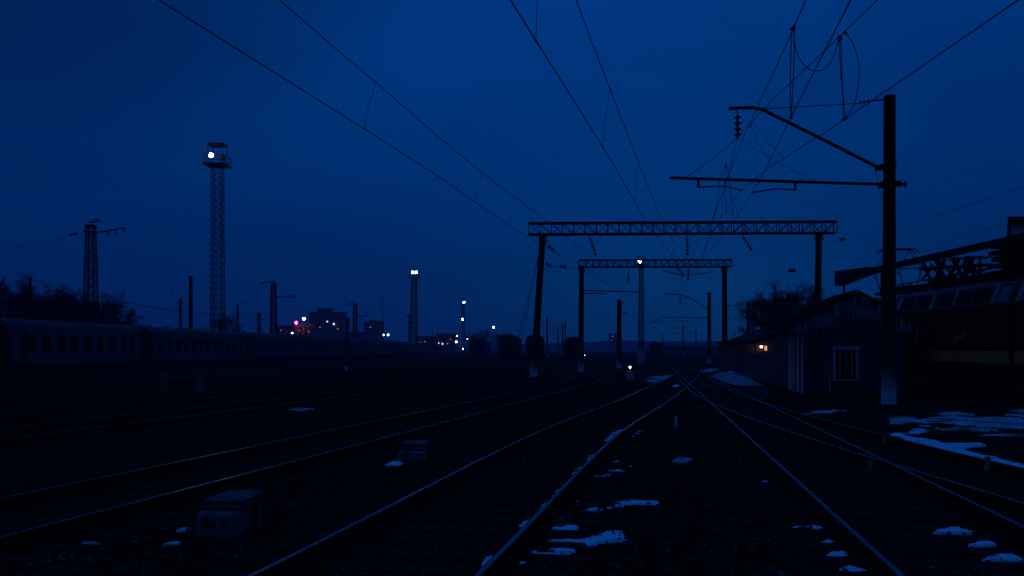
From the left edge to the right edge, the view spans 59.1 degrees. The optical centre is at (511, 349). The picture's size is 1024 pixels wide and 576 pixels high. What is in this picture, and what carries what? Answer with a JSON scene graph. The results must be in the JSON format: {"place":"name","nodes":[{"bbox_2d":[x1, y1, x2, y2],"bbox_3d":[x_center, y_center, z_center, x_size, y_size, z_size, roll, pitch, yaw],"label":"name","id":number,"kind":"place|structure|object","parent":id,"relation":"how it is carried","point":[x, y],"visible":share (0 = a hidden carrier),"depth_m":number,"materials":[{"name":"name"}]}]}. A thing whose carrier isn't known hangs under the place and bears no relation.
{"place":"outdoors","nodes":[
{"label":"outdoors","id":0,"kind":"place"},
{"bbox_2d":[0,351,1023,575],"bbox_3d":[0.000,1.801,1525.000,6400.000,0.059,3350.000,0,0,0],"label":"ground","id":1,"kind":"structure","parent":0,"point":[871,411],"depth_m":14.02,"materials":[{"name":"gravel"}]},
{"bbox_2d":[0,271,51,320],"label":"bare tree","id":2,"kind":"object","parent":1,"relation":"on","point":[12,311],"visible":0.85,"depth_m":117.58,"materials":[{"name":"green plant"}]},
{"bbox_2d":[12,279,78,320],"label":"bare tree","id":3,"kind":"object","parent":1,"relation":"on","point":[43,314],"visible":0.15,"depth_m":127.69,"materials":[{"name":"brown plant"}]},
{"bbox_2d":[37,283,81,320],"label":"bare tree","id":4,"kind":"object","parent":1,"relation":"on","point":[67,288],"visible":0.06,"depth_m":135.01,"materials":[{"name":"brown plant"}]},
{"bbox_2d":[37,286,103,322],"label":"bare tree","id":5,"kind":"object","parent":1,"relation":"on","point":[62,309],"visible":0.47,"depth_m":116.87,"materials":[{"name":"brown plant"}]},
{"bbox_2d":[55,289,111,323],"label":"bare tree","id":6,"kind":"object","parent":1,"relation":"on","point":[102,314],"visible":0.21,"depth_m":121.54,"materials":[{"name":"brown plant"}]},
{"bbox_2d":[74,292,128,324],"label":"bare tree","id":7,"kind":"object","parent":1,"relation":"on","point":[113,308],"visible":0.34,"depth_m":127.66,"materials":[{"name":"brown plant"}]},
{"bbox_2d":[82,219,125,322],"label":"catenary pylon","id":8,"kind":"object","parent":1,"relation":"on","point":[92,252],"visible":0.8,"depth_m":108.44,"materials":[{"name":"metal"}]},
{"bbox_2d":[96,291,264,319],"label":"feeder wire","id":9,"kind":"object","parent":8,"relation":"attached to","point":[175,310],"visible":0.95,"depth_m":136.66,"materials":[{"name":"black metal"}]},
{"bbox_2d":[107,306,145,325],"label":"bare tree","id":10,"kind":"object","parent":1,"relation":"on","point":[132,316],"visible":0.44,"depth_m":129.61,"materials":[{"name":"brown plant"}]},
{"bbox_2d":[174,298,186,327],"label":"catenary pylon","id":11,"kind":"object","parent":1,"relation":"on","point":[180,302],"visible":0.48,"depth_m":209.02,"materials":[{"name":"metal"}]},
{"bbox_2d":[160,374,203,393],"bbox_3d":[-13.172,1.430,35.938,0.342,0.760,5.744,0,0,-35],"label":"buffer stop","id":12,"kind":"object","parent":1,"relation":"on","point":[199,384],"visible":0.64,"depth_m":35.64,"materials":[{"name":"concrete"}]},
{"bbox_2d":[189,276,192,328],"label":"concrete pole","id":13,"kind":"object","parent":1,"relation":"on","point":[190,302],"visible":0.66,"depth_m":106.80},
{"bbox_2d":[203,142,231,330],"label":"floodlight mast","id":14,"kind":"object","parent":1,"relation":"on","point":[212,165],"visible":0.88,"depth_m":149.44,"materials":[{"name":"metal"}]},
{"bbox_2d":[0,354,440,376],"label":"railway track","id":15,"kind":"structure","parent":1,"relation":"on","point":[48,372],"depth_m":83.03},
{"bbox_2d":[0,317,144,372],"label":"passenger coach","id":16,"kind":"object","parent":15,"relation":"on","point":[38,345],"visible":1,"depth_m":66.13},
{"bbox_2d":[27,335,34,351],"bbox_3d":[-32.654,-0.410,61.352,0.030,1.120,0.980,0,0,2],"label":"window","id":17,"kind":"structure","parent":16,"relation":"in","point":[30,338],"depth_m":61.34,"materials":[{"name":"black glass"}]},
{"bbox_2d":[43,336,50,351],"bbox_3d":[-32.595,-0.410,63.301,0.030,1.120,0.980,0,0,2],"label":"window","id":18,"kind":"structure","parent":16,"relation":"in","point":[46,339],"depth_m":63.33,"materials":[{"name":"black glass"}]},
{"bbox_2d":[58,336,64,351],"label":"window","id":19,"kind":"structure","parent":16,"relation":"in","point":[61,339],"depth_m":65.26,"materials":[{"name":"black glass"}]},
{"bbox_2d":[72,336,78,351],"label":"window","id":20,"kind":"structure","parent":16,"relation":"in","point":[75,340],"depth_m":67.24,"materials":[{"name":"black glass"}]},
{"bbox_2d":[85,337,91,351],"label":"window","id":21,"kind":"structure","parent":16,"relation":"in","point":[88,340],"depth_m":69.17,"materials":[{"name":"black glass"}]},
{"bbox_2d":[97,337,103,351],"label":"window","id":22,"kind":"structure","parent":16,"relation":"in","point":[100,340],"depth_m":71.07,"materials":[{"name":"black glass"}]},
{"bbox_2d":[109,338,114,350],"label":"window","id":23,"kind":"structure","parent":16,"relation":"in","point":[111,340],"depth_m":72.98,"materials":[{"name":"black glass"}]},
{"bbox_2d":[121,338,125,350],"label":"window","id":24,"kind":"structure","parent":16,"relation":"in","point":[123,340],"depth_m":74.99,"materials":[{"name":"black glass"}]},
{"bbox_2d":[133,325,246,366],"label":"passenger coach","id":25,"kind":"object","parent":15,"relation":"on","point":[165,346],"visible":0.86,"depth_m":89.85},
{"bbox_2d":[168,339,172,350],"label":"window","id":26,"kind":"structure","parent":25,"relation":"in","point":[170,341],"depth_m":84.56,"materials":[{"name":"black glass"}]},
{"bbox_2d":[236,331,305,362],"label":"passenger coach","id":27,"kind":"object","parent":15,"relation":"on","point":[272,347],"visible":0.83,"depth_m":117.86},
{"bbox_2d":[297,335,344,359],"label":"passenger coach","id":28,"kind":"object","parent":15,"relation":"on","point":[321,348],"visible":0.74,"depth_m":145.31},
{"bbox_2d":[339,337,372,357],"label":"passenger coach","id":29,"kind":"object","parent":15,"relation":"on","point":[359,348],"visible":0.73,"depth_m":173.21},
{"bbox_2d":[367,339,393,356],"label":"passenger coach","id":30,"kind":"object","parent":15,"relation":"on","point":[382,348],"visible":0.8,"depth_m":199.59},
{"bbox_2d":[389,340,409,355],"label":"passenger coach","id":31,"kind":"object","parent":15,"relation":"on","point":[401,348],"visible":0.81,"depth_m":226.62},
{"bbox_2d":[403,341,422,355],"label":"passenger coach","id":32,"kind":"object","parent":15,"relation":"on","point":[416,348],"visible":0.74,"depth_m":254.19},
{"bbox_2d":[419,342,433,354],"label":"passenger coach","id":33,"kind":"object","parent":15,"relation":"on","point":[428,348],"visible":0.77,"depth_m":281.77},
{"bbox_2d":[432,343,441,353],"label":"passenger coach","id":34,"kind":"object","parent":15,"relation":"on","point":[437,348],"visible":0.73,"depth_m":307.96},
{"bbox_2d":[209,313,241,331],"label":"bare tree","id":35,"kind":"object","parent":1,"relation":"on","point":[231,324],"visible":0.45,"depth_m":228.96,"materials":[{"name":"brown plant"}]},
{"bbox_2d":[196,490,262,539],"bbox_3d":[-2.787,1.634,8.960,0.448,0.395,0.660,0,0,7],"label":"cable box","id":36,"kind":"object","parent":1,"relation":"on","point":[227,515],"visible":0.94,"depth_m":8.73,"materials":[{"name":"concrete"}]},
{"bbox_2d":[231,302,246,328],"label":"catenary pylon","id":37,"kind":"object","parent":1,"relation":"on","point":[237,313],"visible":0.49,"depth_m":248.72,"materials":[{"name":"metal"}]},
{"bbox_2d":[254,312,263,332],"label":"catenary pylon","id":38,"kind":"object","parent":1,"relation":"on","point":[258,322],"visible":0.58,"depth_m":287.08,"materials":[{"name":"metal"}]},
{"bbox_2d":[0,357,519,396],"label":"railway track","id":39,"kind":"structure","parent":1,"relation":"on","point":[18,392],"depth_m":47.34,"materials":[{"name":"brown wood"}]},
{"bbox_2d":[499,334,521,358],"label":"passenger coach","id":40,"kind":"object","parent":39,"relation":"on","point":[507,344],"visible":0.91,"depth_m":152.10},
{"bbox_2d":[251,498,277,532],"bbox_3d":[-2.466,1.633,9.075,0.154,0.350,0.683,0,0,11],"label":"hose loop","id":41,"kind":"object","parent":1,"relation":"on","point":[255,510],"visible":0.99,"depth_m":8.87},
{"bbox_2d":[0,359,540,409],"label":"railway track","id":42,"kind":"structure","parent":1,"relation":"on","point":[30,402],"depth_m":37.89,"materials":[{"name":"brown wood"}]},
{"bbox_2d":[526,335,544,358],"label":"passenger coach","id":43,"kind":"object","parent":42,"relation":"on","point":[529,339],"visible":0.7,"depth_m":152.13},
{"bbox_2d":[260,281,295,333],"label":"catenary pylon","id":44,"kind":"object","parent":1,"relation":"on","point":[272,306],"visible":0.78,"depth_m":203.62,"materials":[{"name":"metal"}]},
{"bbox_2d":[277,326,292,334],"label":"apartment block","id":45,"kind":"structure","parent":1,"relation":"on","point":[285,330],"depth_m":440.00,"materials":[{"name":"concrete"}]},
{"bbox_2d":[0,359,577,426],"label":"railway track","id":46,"kind":"structure","parent":1,"relation":"on","point":[36,415],"depth_m":30.95,"materials":[{"name":"brown steel"}]},
{"bbox_2d":[562,336,577,358],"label":"passenger coach","id":47,"kind":"object","parent":46,"relation":"on","point":[569,347],"visible":0.75,"depth_m":152.13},
{"bbox_2d":[0,356,594,452],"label":"railway track","id":48,"kind":"structure","parent":1,"relation":"on","point":[28,436],"depth_m":23.85,"materials":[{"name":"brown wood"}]},
{"bbox_2d":[292,323,319,336],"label":"apartment block","id":49,"kind":"structure","parent":1,"relation":"on","point":[306,329],"depth_m":434.00,"materials":[{"name":"concrete"}]},
{"bbox_2d":[308,308,347,337],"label":"apartment block","id":50,"kind":"structure","parent":1,"relation":"on","point":[330,322],"depth_m":620.00,"materials":[{"name":"concrete"}]},
{"bbox_2d":[0,356,658,574],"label":"railway track","id":51,"kind":"structure","parent":1,"relation":"on","point":[292,468],"depth_m":12.61,"materials":[{"name":"brown steel"}]},
{"bbox_2d":[346,318,348,361],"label":"colour light signal","id":52,"kind":"object","parent":1,"relation":"on","point":[347,322],"visible":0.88,"depth_m":130.55,"materials":[{"name":"paint"}]},
{"bbox_2d":[343,332,368,338],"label":"apartment block","id":53,"kind":"structure","parent":1,"relation":"on","point":[362,335],"depth_m":470.00,"materials":[{"name":"concrete"}]},
{"bbox_2d":[346,302,369,338],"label":"catenary pylon","id":54,"kind":"object","parent":1,"relation":"on","point":[355,316],"visible":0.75,"depth_m":297.77,"materials":[{"name":"metal"}]},
{"bbox_2d":[363,320,384,339],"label":"apartment block","id":55,"kind":"structure","parent":1,"relation":"on","point":[373,328],"depth_m":700.00,"materials":[{"name":"concrete"}]},
{"bbox_2d":[405,314,418,341],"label":"catenary pylon","id":56,"kind":"object","parent":1,"relation":"on","point":[410,322],"visible":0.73,"depth_m":331.28,"materials":[{"name":"metal"}]},
{"bbox_2d":[398,440,428,461],"bbox_3d":[-1.612,1.667,14.760,0.501,0.332,0.553,0,0,0],"label":"cable box","id":57,"kind":"object","parent":1,"relation":"on","point":[413,450],"visible":0.96,"depth_m":14.56,"materials":[{"name":"concrete"}]},
{"bbox_2d":[407,270,420,341],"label":"floodlight mast","id":58,"kind":"object","parent":1,"relation":"on","point":[415,304],"visible":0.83,"depth_m":384.77,"materials":[{"name":"metal"}]},
{"bbox_2d":[415,336,438,342],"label":"apartment block","id":59,"kind":"structure","parent":1,"relation":"on","point":[426,339],"depth_m":519.92,"materials":[{"name":"concrete"}]},
{"bbox_2d":[435,333,456,351],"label":"apartment block","id":60,"kind":"structure","parent":1,"relation":"on","point":[447,341],"depth_m":560.00,"materials":[{"name":"concrete"}]},
{"bbox_2d":[213,372,699,575],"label":"railway track","id":61,"kind":"structure","parent":1,"relation":"on","point":[652,416],"depth_m":10.32,"materials":[{"name":"brown steel"}]},
{"bbox_2d":[460,299,465,351],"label":"floodlight mast","id":62,"kind":"object","parent":1,"relation":"on","point":[463,326],"visible":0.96,"depth_m":621.96,"materials":[{"name":"metal"}]},
{"bbox_2d":[464,333,477,344],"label":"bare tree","id":63,"kind":"object","parent":1,"relation":"on","point":[467,338],"visible":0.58,"depth_m":419.23,"materials":[{"name":"brown plant"}]},
{"bbox_2d":[469,338,490,356],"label":"passenger coach","id":64,"kind":"object","parent":1,"relation":"on","point":[479,347],"visible":1,"depth_m":190.13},
{"bbox_2d":[473,328,491,339],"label":"bare tree","id":65,"kind":"object","parent":1,"relation":"on","point":[487,333],"visible":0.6,"depth_m":379.64,"materials":[{"name":"brown plant"}]},
{"bbox_2d":[490,330,503,353],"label":"bare tree","id":66,"kind":"object","parent":1,"relation":"on","point":[495,338],"visible":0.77,"depth_m":399.41,"materials":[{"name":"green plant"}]},
{"bbox_2d":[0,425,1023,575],"bbox_3d":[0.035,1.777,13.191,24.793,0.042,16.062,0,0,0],"label":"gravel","id":67,"kind":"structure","parent":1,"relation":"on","point":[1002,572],"depth_m":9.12,"materials":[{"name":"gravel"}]},
{"bbox_2d":[532,318,547,356],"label":"catenary pole","id":68,"kind":"object","parent":1,"relation":"on","point":[546,329],"visible":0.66,"depth_m":214.83,"materials":[{"name":"metal"}]},
{"bbox_2d":[80,368,1023,571],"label":"snow","id":69,"kind":"structure","parent":1,"relation":"on","point":[1000,423],"depth_m":15.43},
{"bbox_2d":[551,326,558,354],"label":"catenary pole","id":70,"kind":"object","parent":1,"relation":"on","point":[557,331],"visible":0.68,"depth_m":296.39,"materials":[{"name":"metal"}]},
{"bbox_2d":[616,299,626,367],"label":"catenary pole","id":71,"kind":"object","parent":1,"relation":"on","point":[619,342],"visible":0.95,"depth_m":87.67,"materials":[{"name":"concrete"}]},
{"bbox_2d":[626,364,633,379],"bbox_3d":[6.948,1.331,53.239,0.420,0.969,0.420,0,0,0],"label":"ground signal","id":72,"kind":"object","parent":1,"relation":"on","point":[629,374],"visible":0.94,"depth_m":53.05,"materials":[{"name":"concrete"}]},
{"bbox_2d":[636,256,645,364],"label":"floodlight mast","id":73,"kind":"object","parent":1,"relation":"on","point":[641,356],"visible":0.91,"depth_m":105.74,"materials":[{"name":"metal"}]},
{"bbox_2d":[578,259,731,371],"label":"catenary portal","id":74,"kind":"object","parent":1,"relation":"on","point":[581,270],"visible":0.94,"depth_m":73.42,"materials":[{"name":"paint"}]},
{"bbox_2d":[649,341,661,355],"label":"passenger coach","id":75,"kind":"object","parent":1,"relation":"on","point":[655,347],"visible":1,"depth_m":235.01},
{"bbox_2d":[509,220,837,376],"bbox_3d":[10.465,-3.163,59.520,21.542,10.537,1.700,0,0,4],"label":"catenary portal","id":76,"kind":"object","parent":1,"relation":"on","point":[542,238],"visible":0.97,"depth_m":59.33,"materials":[{"name":"paint"}]},
{"bbox_2d":[158,0,653,312],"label":"overhead wire","id":77,"kind":"object","parent":76,"relation":"hanging from","point":[366,116],"visible":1,"depth_m":18.07,"materials":[{"name":"black metal"}]},
{"bbox_2d":[510,0,686,313],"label":"overhead wire","id":78,"kind":"object","parent":76,"relation":"hanging from","point":[535,40],"visible":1,"depth_m":18.60,"materials":[{"name":"black metal"}]},
{"bbox_2d":[634,0,850,329],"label":"overhead wire","id":79,"kind":"object","parent":76,"relation":"hanging from","point":[787,123],"visible":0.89,"depth_m":19.25,"materials":[{"name":"black metal"}]},
{"bbox_2d":[713,164,733,214],"bbox_3d":[7.724,-5.841,33.000,0.742,1.881,0.061,0,0,0],"label":"jumper cable","id":80,"kind":"object","parent":79,"relation":"hanging from","point":[730,190],"visible":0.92,"depth_m":32.99,"materials":[{"name":"black metal"}]},
{"bbox_2d":[789,26,795,118],"bbox_3d":[5.394,-5.316,17.380,0.111,1.564,0.869,0,0,16],"label":"jumper cable","id":81,"kind":"object","parent":79,"relation":"hanging from","point":[791,28],"visible":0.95,"depth_m":17.31,"materials":[{"name":"black metal"}]},
{"bbox_2d":[792,25,841,71],"bbox_3d":[5.732,-5.662,17.000,0.942,0.871,0.061,0,0,0],"label":"jumper cable","id":82,"kind":"object","parent":81,"relation":"attached to","point":[839,36],"visible":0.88,"depth_m":16.99,"materials":[{"name":"black metal"}]},
{"bbox_2d":[823,186,1023,243],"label":"feeder wire","id":83,"kind":"object","parent":76,"relation":"attached to","point":[840,239],"visible":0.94,"depth_m":43.91,"materials":[{"name":"black metal"}]},
{"bbox_2d":[827,221,1021,265],"bbox_3d":[20.676,-5.309,47.750,0.013,0.347,23.511,0,0,-2],"label":"feeder wire","id":84,"kind":"object","parent":76,"relation":"attached to","point":[936,244],"visible":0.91,"depth_m":43.47,"materials":[{"name":"black metal"}]},
{"bbox_2d":[671,325,683,354],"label":"catenary pole","id":85,"kind":"object","parent":1,"relation":"on","point":[682,339],"visible":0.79,"depth_m":277.21,"materials":[{"name":"metal"}]},
{"bbox_2d":[664,292,713,363],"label":"catenary pole","id":86,"kind":"object","parent":1,"relation":"on","point":[709,354],"visible":0.94,"depth_m":116.92,"materials":[{"name":"concrete"}]},
{"bbox_2d":[712,370,761,385],"bbox_3d":[13.150,1.555,53.500,1.802,0.590,18.004,0,0,8],"label":"snow heap","id":87,"kind":"object","parent":1,"relation":"on","point":[731,377],"visible":0.91,"depth_m":50.56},
{"bbox_2d":[715,324,792,373],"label":"outbuilding","id":88,"kind":"structure","parent":1,"relation":"on","point":[756,341],"depth_m":66.00,"materials":[{"name":"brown wood"}]},
{"bbox_2d":[737,292,784,334],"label":"bare tree","id":89,"kind":"object","parent":1,"relation":"on","point":[741,328],"visible":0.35,"depth_m":103.21,"materials":[{"name":"brown plant"}]},
{"bbox_2d":[741,352,787,387],"bbox_3d":[14.415,0.960,52.305,0.171,1.659,19.687,0,0,8],"label":"plank fence","id":90,"kind":"object","parent":1,"relation":"on","point":[769,367],"visible":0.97,"depth_m":49.54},
{"bbox_2d":[742,278,814,328],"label":"bare tree","id":91,"kind":"object","parent":1,"relation":"on","point":[783,309],"visible":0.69,"depth_m":94.29,"materials":[{"name":"brown plant"}]},
{"bbox_2d":[669,94,906,404],"bbox_3d":[9.094,-3.138,29.746,7.820,10.456,0.520,0,0,0],"label":"catenary pole","id":92,"kind":"object","parent":1,"relation":"on","point":[889,183],"visible":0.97,"depth_m":29.61,"materials":[{"name":"metal"}]},
{"bbox_2d":[697,0,1018,271],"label":"overhead wire","id":93,"kind":"object","parent":92,"relation":"hanging from","point":[855,111],"visible":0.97,"depth_m":17.92,"materials":[{"name":"black metal"}]},
{"bbox_2d":[838,31,859,120],"bbox_3d":[6.604,-5.327,17.655,0.391,1.331,1.716,0,0,23],"label":"jumper cable","id":94,"kind":"object","parent":93,"relation":"hanging from","point":[839,40],"visible":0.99,"depth_m":17.13,"materials":[{"name":"black metal"}]},
{"bbox_2d":[768,282,830,315],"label":"bare tree","id":95,"kind":"object","parent":1,"relation":"on","point":[811,300],"visible":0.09,"depth_m":99.06,"materials":[{"name":"brown plant"}]},
{"bbox_2d":[609,354,1023,575],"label":"railway track","id":96,"kind":"structure","parent":1,"relation":"on","point":[870,557],"depth_m":10.49,"materials":[{"name":"steel"},{"name":"metal"},{"name":"gravel"}]},
{"bbox_2d":[765,289,927,393],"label":"wooden shed","id":97,"kind":"structure","parent":1,"relation":"on","point":[835,344],"depth_m":36.99,"materials":[{"name":"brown wood"}]},
{"bbox_2d":[831,346,859,380],"bbox_3d":[13.638,0.579,36.945,1.140,1.440,0.091,0,0,0],"label":"window","id":98,"kind":"structure","parent":97,"relation":"in","point":[845,358],"depth_m":36.98,"materials":[{"name":"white glass"}]},
{"bbox_2d":[675,378,1023,524],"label":"railway track","id":99,"kind":"structure","parent":1,"relation":"on","point":[1006,505],"depth_m":14.51,"materials":[{"name":"brown metal"}]},
{"bbox_2d":[868,459,872,469],"bbox_3d":[5.241,1.746,13.220,0.067,0.287,0.070,0,0,0],"label":"marker post","id":100,"kind":"object","parent":1,"relation":"on","point":[870,464],"visible":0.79,"depth_m":13.20,"materials":[{"name":"concrete"}]},
{"bbox_2d":[835,233,1023,296],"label":"platform canopy","id":101,"kind":"object","parent":1,"relation":"on","point":[843,278],"visible":0.46,"depth_m":60.94,"materials":[{"name":"metal"}]},
{"bbox_2d":[905,383,1023,402],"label":"railway track","id":102,"kind":"structure","parent":1,"relation":"on","point":[1017,396],"depth_m":36.78,"materials":[{"name":"brown metal"}]},
{"bbox_2d":[874,239,1023,393],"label":"electric locomotive","id":103,"kind":"object","parent":102,"relation":"on","point":[964,339],"visible":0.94,"depth_m":34.98,"materials":[{"name":"red paint"}]},
{"bbox_2d":[997,285,1013,301],"bbox_3d":[17.435,-1.984,31.948,0.252,0.567,0.675,0,0,0],"label":"window","id":104,"kind":"structure","parent":103,"relation":"in","point":[1005,292],"depth_m":31.92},
{"bbox_2d":[1015,280,1023,365],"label":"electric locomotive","id":105,"kind":"object","parent":102,"relation":"on","point":[1019,330],"visible":1,"depth_m":30.82,"materials":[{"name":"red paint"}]},
{"bbox_2d":[984,457,990,470],"bbox_3d":[6.955,1.729,13.220,0.089,0.322,0.094,0,0,0],"label":"marker post","id":106,"kind":"object","parent":1,"relation":"on","point":[987,464],"visible":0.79,"depth_m":13.18,"materials":[{"name":"concrete"}]},
{"bbox_2d":[0,0,1023,345],"label":"sky","id":107,"kind":"structure","parent":0,"point":[110,110],"materials":[{"name":"blue"}]},
{"bbox_2d":[3,373,1023,575],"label":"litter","id":108,"kind":"object","parent":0,"point":[615,574],"visible":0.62,"depth_m":10.29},
{"bbox_2d":[456,340,721,350],"bbox_3d":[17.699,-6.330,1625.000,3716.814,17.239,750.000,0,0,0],"label":"hills","id":109,"kind":"structure","parent":0,"point":[631,345],"depth_m":1346.59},
{"bbox_2d":[608,333,616,350],"bbox_3d":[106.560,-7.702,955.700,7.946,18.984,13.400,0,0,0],"label":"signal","id":110,"kind":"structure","parent":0,"point":[612,341],"depth_m":950.00,"materials":[{"name":"metal"}]},
{"bbox_2d":[646,345,717,354],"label":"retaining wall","id":111,"kind":"structure","parent":0,"point":[688,349],"depth_m":295.75,"materials":[{"name":"concrete"}]},
{"bbox_2d":[1006,216,1023,236],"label":"depot building","id":112,"kind":"structure","parent":0,"point":[1015,228],"depth_m":56.94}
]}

